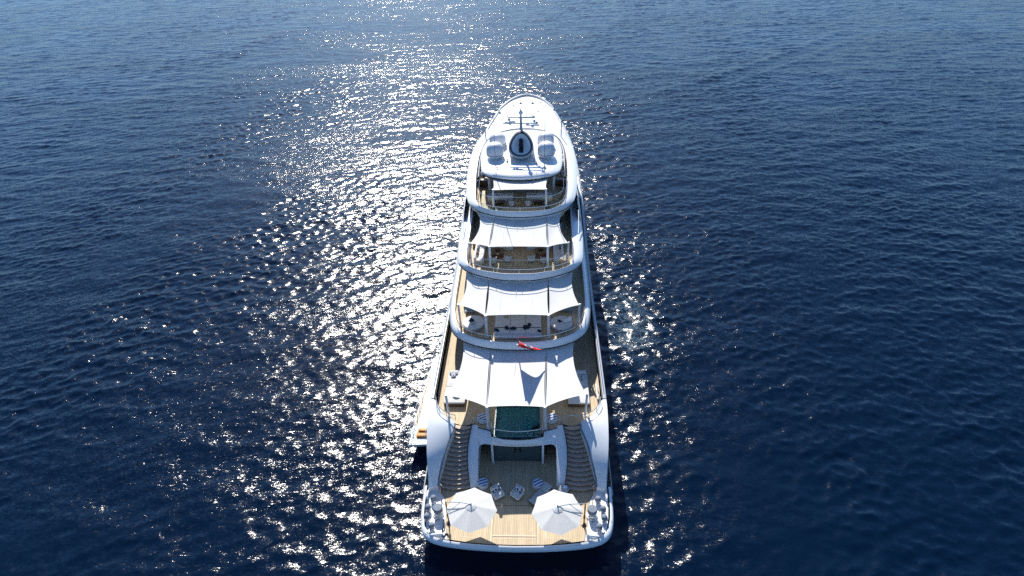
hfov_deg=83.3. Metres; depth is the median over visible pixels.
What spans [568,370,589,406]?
daybed
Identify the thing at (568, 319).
cushion
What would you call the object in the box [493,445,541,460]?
glass door
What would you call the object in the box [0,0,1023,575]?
sea water
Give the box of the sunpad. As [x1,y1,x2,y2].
[494,315,540,338]
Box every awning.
[445,342,587,429]
[457,272,580,337]
[468,212,569,267]
[492,178,547,207]
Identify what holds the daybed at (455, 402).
on the motor yacht
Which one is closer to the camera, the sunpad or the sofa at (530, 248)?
the sunpad
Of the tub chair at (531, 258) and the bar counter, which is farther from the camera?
the bar counter
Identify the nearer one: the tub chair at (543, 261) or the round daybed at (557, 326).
the round daybed at (557, 326)
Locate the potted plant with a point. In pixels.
(497, 209)
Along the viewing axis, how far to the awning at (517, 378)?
48.71 m
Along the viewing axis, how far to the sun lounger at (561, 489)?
45.20 m
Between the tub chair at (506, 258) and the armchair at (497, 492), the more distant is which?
the tub chair at (506, 258)
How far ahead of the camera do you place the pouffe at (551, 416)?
47.81 m
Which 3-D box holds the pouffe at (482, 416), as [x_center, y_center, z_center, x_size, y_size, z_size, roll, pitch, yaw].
[-2.550,10.916,48.249,0.920,0.500,0.920,-17,37,-21]
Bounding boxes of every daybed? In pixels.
[443,370,465,406]
[462,315,483,331]
[550,316,572,332]
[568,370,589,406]
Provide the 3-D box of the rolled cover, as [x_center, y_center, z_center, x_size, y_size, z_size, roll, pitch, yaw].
[7.358,9.037,50.353,0.310,0.290,1.924,0,35,2]
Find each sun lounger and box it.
[528,481,551,505]
[557,485,568,492]
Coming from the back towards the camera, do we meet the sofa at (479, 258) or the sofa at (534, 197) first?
the sofa at (534, 197)
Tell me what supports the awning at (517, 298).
on the motor yacht
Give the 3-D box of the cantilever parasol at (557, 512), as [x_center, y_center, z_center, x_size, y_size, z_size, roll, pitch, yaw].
[3.374,16.820,42.053,3.758,3.070,3.474,9,36,16]
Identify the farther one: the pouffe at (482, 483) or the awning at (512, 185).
the awning at (512, 185)
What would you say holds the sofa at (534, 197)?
on the motor yacht
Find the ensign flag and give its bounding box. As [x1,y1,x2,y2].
[518,341,541,349]
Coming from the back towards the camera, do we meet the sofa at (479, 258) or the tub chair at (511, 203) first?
the tub chair at (511, 203)
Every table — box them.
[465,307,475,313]
[491,247,504,258]
[494,200,504,204]
[533,200,543,204]
[534,247,545,258]
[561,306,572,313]
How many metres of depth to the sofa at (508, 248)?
59.43 m
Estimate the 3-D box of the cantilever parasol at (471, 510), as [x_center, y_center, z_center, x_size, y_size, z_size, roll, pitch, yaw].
[-3.058,16.787,42.411,3.590,3.070,3.474,-12,36,-15]
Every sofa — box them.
[474,244,485,264]
[487,193,513,202]
[490,242,513,250]
[526,192,551,201]
[526,246,550,250]
[553,244,563,263]
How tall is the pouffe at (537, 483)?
0.500 m
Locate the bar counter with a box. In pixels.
[508,189,534,191]
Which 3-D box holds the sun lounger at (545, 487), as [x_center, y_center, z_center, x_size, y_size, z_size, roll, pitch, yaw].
[2.160,16.196,45.158,0.780,0.646,2.106,24,42,33]
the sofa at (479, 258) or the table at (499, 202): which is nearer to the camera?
the sofa at (479, 258)
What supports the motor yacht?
on the sea water
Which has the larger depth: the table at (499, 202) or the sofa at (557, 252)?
the table at (499, 202)
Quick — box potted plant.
[488,207,501,210]
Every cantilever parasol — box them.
[445,488,496,532]
[532,490,586,534]
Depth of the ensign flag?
48.30 m
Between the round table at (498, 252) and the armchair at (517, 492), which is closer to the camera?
the armchair at (517, 492)
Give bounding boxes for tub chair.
[488,256,496,263]
[504,254,511,261]
[508,200,515,206]
[524,200,531,206]
[527,254,534,261]
[540,256,546,263]
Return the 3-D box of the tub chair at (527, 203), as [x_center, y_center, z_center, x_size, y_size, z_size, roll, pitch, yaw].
[1.622,-9.165,61.861,0.857,0.732,0.788,0,35,2]
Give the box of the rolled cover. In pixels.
[595,383,598,399]
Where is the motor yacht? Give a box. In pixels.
[407,81,613,551]
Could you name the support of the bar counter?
on the motor yacht
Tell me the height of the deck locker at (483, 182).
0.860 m
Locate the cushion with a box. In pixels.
[562,316,571,322]
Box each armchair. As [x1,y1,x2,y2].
[490,483,503,500]
[510,483,524,501]
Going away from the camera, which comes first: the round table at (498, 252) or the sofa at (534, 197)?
the round table at (498, 252)
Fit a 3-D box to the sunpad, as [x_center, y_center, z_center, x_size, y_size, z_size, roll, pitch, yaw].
[0.476,3.475,53.583,4.305,0.530,3.350,0,35,2]
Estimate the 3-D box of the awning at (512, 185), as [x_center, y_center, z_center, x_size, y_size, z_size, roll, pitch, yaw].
[0.822,-10.404,62.185,6.550,2.457,4.181,0,35,2]
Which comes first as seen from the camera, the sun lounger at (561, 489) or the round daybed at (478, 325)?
the sun lounger at (561, 489)
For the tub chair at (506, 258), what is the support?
on the motor yacht
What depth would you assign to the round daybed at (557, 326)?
53.11 m
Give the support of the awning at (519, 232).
on the motor yacht
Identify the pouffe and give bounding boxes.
[477,413,485,423]
[477,478,488,489]
[532,478,543,489]
[547,413,557,423]
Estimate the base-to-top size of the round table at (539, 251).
0.680 m
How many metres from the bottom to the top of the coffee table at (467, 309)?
0.425 m
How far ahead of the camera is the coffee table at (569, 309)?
55.16 m
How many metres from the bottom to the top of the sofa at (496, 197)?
0.780 m
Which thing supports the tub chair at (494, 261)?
on the motor yacht

